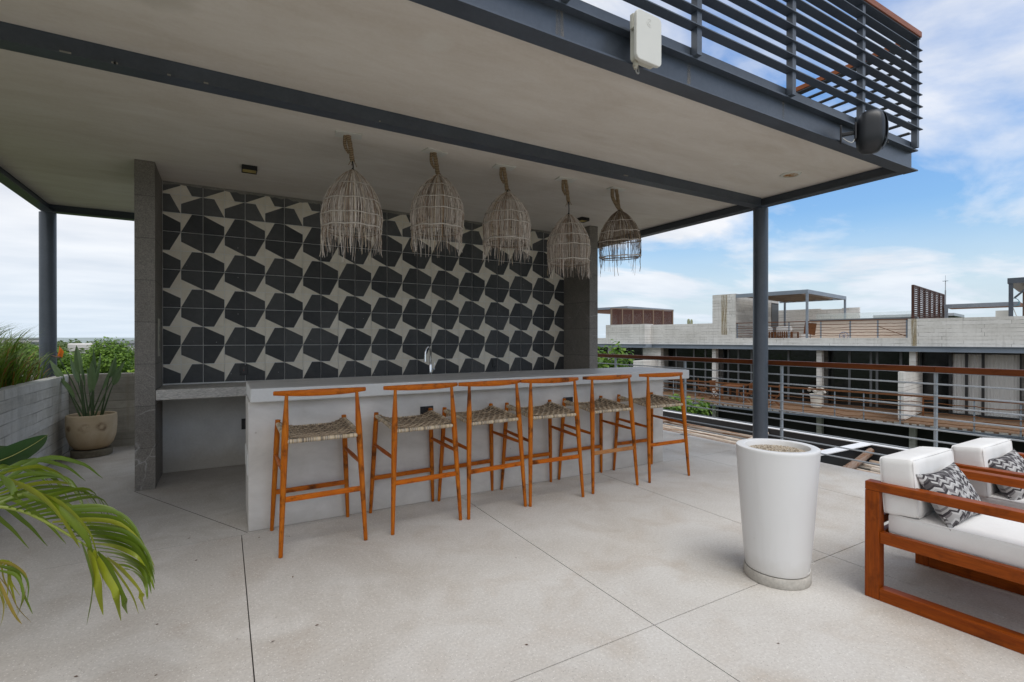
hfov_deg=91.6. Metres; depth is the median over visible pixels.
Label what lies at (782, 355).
window
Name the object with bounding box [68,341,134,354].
house
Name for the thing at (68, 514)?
palm plant
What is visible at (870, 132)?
loudspeaker
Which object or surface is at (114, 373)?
agave plant
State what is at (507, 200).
pendant lamp
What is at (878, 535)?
lounge chair
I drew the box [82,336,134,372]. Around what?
tree
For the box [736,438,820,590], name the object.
tall planter
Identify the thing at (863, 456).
log
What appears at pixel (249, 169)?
downlight
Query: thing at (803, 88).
deck railing
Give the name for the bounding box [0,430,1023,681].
terrace floor
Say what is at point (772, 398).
folding chair
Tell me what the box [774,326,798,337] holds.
roof chair
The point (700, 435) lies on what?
log
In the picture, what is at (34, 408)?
planter wall
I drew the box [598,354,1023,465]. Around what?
terrace railing
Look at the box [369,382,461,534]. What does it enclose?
bar stool
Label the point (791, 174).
recessed light
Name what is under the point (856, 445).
log pergola
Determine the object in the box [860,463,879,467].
log
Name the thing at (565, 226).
pendant lamp
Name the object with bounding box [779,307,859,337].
roof wall
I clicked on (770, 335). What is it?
roof chair
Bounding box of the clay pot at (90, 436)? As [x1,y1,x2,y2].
[65,411,117,458]
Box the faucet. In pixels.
[424,346,434,373]
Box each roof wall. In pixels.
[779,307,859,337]
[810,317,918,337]
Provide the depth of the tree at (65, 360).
21.39 m
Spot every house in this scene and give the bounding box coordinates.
[28,338,38,346]
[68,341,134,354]
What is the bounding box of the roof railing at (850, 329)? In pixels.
[736,319,907,337]
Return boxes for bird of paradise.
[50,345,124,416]
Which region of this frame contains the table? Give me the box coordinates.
[720,384,746,401]
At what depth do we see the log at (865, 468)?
6.71 m
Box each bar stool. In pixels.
[270,387,367,557]
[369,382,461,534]
[437,379,526,519]
[500,377,584,506]
[558,374,638,493]
[613,372,689,482]
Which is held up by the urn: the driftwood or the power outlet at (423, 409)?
the driftwood
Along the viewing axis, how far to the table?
24.31 m
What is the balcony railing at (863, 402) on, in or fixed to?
attached to the apartment building
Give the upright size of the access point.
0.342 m
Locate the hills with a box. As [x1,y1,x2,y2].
[0,337,133,343]
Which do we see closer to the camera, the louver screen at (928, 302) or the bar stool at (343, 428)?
the bar stool at (343, 428)
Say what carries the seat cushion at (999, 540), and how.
on the lounge chair at (878, 535)
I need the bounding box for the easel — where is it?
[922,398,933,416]
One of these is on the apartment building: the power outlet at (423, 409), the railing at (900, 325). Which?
the railing at (900, 325)
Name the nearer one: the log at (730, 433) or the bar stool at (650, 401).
the bar stool at (650, 401)
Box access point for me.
[630,9,660,73]
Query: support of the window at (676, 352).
in the apartment building
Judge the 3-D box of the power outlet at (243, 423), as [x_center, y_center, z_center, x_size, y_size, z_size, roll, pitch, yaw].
[-3.094,0.962,5.782,0.085,0.125,0.014,0,0,-30]
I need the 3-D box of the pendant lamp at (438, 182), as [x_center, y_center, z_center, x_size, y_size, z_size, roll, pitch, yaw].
[-0.679,-1.263,4.555,0.497,0.940,0.489,0,0,-30]
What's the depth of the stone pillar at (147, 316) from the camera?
4.80 m
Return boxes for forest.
[0,339,134,361]
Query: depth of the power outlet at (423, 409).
4.43 m
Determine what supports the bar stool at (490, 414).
on the terrace floor
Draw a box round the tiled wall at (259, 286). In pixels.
[162,181,563,472]
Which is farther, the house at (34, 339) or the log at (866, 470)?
the house at (34, 339)
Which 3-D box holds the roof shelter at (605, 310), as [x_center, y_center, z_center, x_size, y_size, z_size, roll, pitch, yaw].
[7.829,-1.047,35.674,5.500,2.409,5.050,0,0,-41]
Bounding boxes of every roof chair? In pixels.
[768,327,773,337]
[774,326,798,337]
[801,322,816,337]
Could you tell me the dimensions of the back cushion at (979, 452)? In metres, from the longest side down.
0.681 x 0.328 x 0.175 m
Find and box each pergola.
[663,410,907,469]
[736,289,845,337]
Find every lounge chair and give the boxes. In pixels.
[865,468,1023,653]
[955,452,1023,477]
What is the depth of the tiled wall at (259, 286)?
6.14 m
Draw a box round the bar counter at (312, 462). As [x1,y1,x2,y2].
[245,367,688,531]
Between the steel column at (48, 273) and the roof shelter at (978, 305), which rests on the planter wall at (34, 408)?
the steel column at (48, 273)
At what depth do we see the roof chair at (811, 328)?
23.75 m
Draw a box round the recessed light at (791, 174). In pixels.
[780,171,801,177]
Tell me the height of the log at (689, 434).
0.102 m
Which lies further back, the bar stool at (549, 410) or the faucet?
the faucet
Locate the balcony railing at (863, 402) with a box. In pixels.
[663,379,1023,436]
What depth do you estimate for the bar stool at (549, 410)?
4.59 m
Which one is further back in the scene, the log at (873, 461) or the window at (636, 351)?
the window at (636, 351)
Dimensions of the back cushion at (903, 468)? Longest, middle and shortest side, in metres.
0.681 x 0.328 x 0.175 m
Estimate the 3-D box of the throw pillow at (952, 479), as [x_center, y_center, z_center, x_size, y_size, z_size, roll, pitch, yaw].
[2.408,0.840,2.723,0.445,0.298,0.151,-2,-29,-28]
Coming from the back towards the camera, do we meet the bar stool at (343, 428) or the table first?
the table
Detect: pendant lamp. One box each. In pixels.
[320,130,382,261]
[410,147,463,257]
[481,163,530,264]
[546,176,591,279]
[598,186,641,276]
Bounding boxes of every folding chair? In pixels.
[697,379,706,396]
[709,380,720,399]
[740,383,752,402]
[769,385,779,405]
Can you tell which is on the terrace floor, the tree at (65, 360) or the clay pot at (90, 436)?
the clay pot at (90, 436)
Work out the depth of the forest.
171.64 m
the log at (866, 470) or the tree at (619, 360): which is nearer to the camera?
the log at (866, 470)
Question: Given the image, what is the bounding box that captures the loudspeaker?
[840,109,888,154]
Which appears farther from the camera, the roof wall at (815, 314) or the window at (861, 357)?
the roof wall at (815, 314)
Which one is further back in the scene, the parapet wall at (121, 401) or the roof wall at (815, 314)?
the roof wall at (815, 314)
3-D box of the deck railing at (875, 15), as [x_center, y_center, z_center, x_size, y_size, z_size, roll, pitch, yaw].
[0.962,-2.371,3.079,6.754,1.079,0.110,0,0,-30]
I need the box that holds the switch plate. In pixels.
[158,319,159,355]
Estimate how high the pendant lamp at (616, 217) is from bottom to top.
1.022 m
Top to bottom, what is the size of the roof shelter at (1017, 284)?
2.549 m
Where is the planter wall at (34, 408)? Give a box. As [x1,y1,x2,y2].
[0,375,68,494]
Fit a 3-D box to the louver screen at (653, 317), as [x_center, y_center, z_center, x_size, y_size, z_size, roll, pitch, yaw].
[8.565,-0.965,32.582,5.132,2.255,0.090,0,0,-25]
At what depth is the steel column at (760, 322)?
6.05 m
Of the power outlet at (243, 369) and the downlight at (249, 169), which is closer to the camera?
the downlight at (249, 169)
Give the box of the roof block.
[996,310,1007,316]
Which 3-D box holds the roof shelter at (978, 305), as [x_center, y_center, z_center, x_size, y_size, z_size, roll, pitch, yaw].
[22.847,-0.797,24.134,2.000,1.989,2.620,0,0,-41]
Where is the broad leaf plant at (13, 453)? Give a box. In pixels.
[0,435,47,470]
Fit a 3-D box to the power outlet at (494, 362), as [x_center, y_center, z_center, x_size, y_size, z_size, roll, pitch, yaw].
[-0.261,0.333,7.419,0.075,0.115,0.012,0,0,-30]
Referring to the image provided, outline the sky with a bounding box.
[0,0,1023,337]
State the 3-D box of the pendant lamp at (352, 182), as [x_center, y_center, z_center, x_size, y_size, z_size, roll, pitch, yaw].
[-1.344,-1.211,4.184,0.517,1.042,0.519,0,0,-30]
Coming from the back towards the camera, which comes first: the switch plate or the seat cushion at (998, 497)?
the switch plate
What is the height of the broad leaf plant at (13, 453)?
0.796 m
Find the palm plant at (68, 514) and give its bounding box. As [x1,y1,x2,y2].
[0,455,154,623]
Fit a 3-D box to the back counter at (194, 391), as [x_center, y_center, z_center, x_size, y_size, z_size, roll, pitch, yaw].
[-1.306,0.524,6.444,5.342,0.101,0.644,0,0,-30]
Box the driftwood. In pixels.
[807,385,826,393]
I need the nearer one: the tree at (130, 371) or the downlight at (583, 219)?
the downlight at (583, 219)
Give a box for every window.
[598,347,615,359]
[619,347,642,366]
[668,348,719,393]
[723,349,815,402]
[828,350,908,409]
[920,352,1021,419]
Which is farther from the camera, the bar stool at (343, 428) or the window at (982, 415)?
the window at (982, 415)
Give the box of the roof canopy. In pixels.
[0,0,917,247]
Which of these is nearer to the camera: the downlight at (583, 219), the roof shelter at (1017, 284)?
the downlight at (583, 219)
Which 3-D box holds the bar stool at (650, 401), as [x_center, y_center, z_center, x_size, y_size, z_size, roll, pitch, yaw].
[1.510,0.881,5.415,0.627,1.109,0.576,0,0,-28]
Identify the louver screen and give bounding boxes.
[610,308,672,324]
[911,285,944,318]
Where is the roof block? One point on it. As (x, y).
(1001, 313)
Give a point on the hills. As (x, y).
(83, 340)
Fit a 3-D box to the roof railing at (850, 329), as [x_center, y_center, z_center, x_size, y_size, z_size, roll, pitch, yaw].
[13.658,-0.523,22.629,0.100,0.772,6.925,0,0,-41]
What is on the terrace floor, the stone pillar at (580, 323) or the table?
the stone pillar at (580, 323)
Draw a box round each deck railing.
[561,0,922,148]
[796,43,910,136]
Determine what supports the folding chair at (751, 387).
on the apartment building
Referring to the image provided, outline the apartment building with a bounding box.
[598,294,1023,452]
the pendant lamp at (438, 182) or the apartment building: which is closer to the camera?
the pendant lamp at (438, 182)
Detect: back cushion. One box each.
[879,446,953,518]
[951,437,1012,497]
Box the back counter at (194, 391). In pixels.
[156,382,247,399]
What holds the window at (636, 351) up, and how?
in the apartment building
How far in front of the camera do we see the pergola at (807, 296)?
24.92 m
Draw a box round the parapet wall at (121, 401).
[31,372,134,466]
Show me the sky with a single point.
(959, 216)
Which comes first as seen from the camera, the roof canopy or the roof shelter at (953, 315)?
the roof canopy
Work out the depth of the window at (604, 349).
32.69 m
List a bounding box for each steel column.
[39,211,56,378]
[753,207,767,437]
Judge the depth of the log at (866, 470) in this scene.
6.32 m
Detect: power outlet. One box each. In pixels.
[240,365,246,374]
[241,418,245,428]
[420,406,432,413]
[492,359,496,366]
[563,397,572,401]
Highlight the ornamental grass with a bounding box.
[0,321,61,388]
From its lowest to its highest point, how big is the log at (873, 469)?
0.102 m
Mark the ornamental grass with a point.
(10, 373)
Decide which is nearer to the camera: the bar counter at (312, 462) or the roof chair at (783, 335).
the bar counter at (312, 462)
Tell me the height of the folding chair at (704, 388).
0.934 m
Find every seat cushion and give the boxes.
[889,511,1023,568]
[980,490,1023,509]
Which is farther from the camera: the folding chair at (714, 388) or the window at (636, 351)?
the window at (636, 351)
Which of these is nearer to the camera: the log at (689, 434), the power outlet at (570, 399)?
the power outlet at (570, 399)
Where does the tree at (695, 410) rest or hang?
on the ground
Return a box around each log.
[663,424,740,441]
[663,426,735,443]
[663,429,723,441]
[668,422,824,449]
[843,448,874,468]
[844,465,879,473]
[857,466,870,470]
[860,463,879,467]
[869,460,879,465]
[870,467,879,472]
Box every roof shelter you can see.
[598,306,673,313]
[873,313,963,318]
[944,302,1022,317]
[1007,277,1023,315]
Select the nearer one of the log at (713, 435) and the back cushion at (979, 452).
the back cushion at (979, 452)
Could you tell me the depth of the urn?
21.60 m
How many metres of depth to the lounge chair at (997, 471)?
3.06 m
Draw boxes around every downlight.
[241,164,256,174]
[577,217,588,222]
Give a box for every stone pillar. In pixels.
[134,159,162,490]
[564,226,597,368]
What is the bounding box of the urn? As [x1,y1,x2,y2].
[810,393,823,407]
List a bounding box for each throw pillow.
[916,462,981,530]
[988,449,1023,499]
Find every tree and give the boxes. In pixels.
[0,343,88,374]
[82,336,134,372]
[121,367,134,372]
[598,339,634,367]
[663,394,715,415]
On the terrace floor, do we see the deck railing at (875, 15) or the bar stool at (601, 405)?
the bar stool at (601, 405)
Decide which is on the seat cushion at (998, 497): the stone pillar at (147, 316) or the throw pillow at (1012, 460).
the throw pillow at (1012, 460)

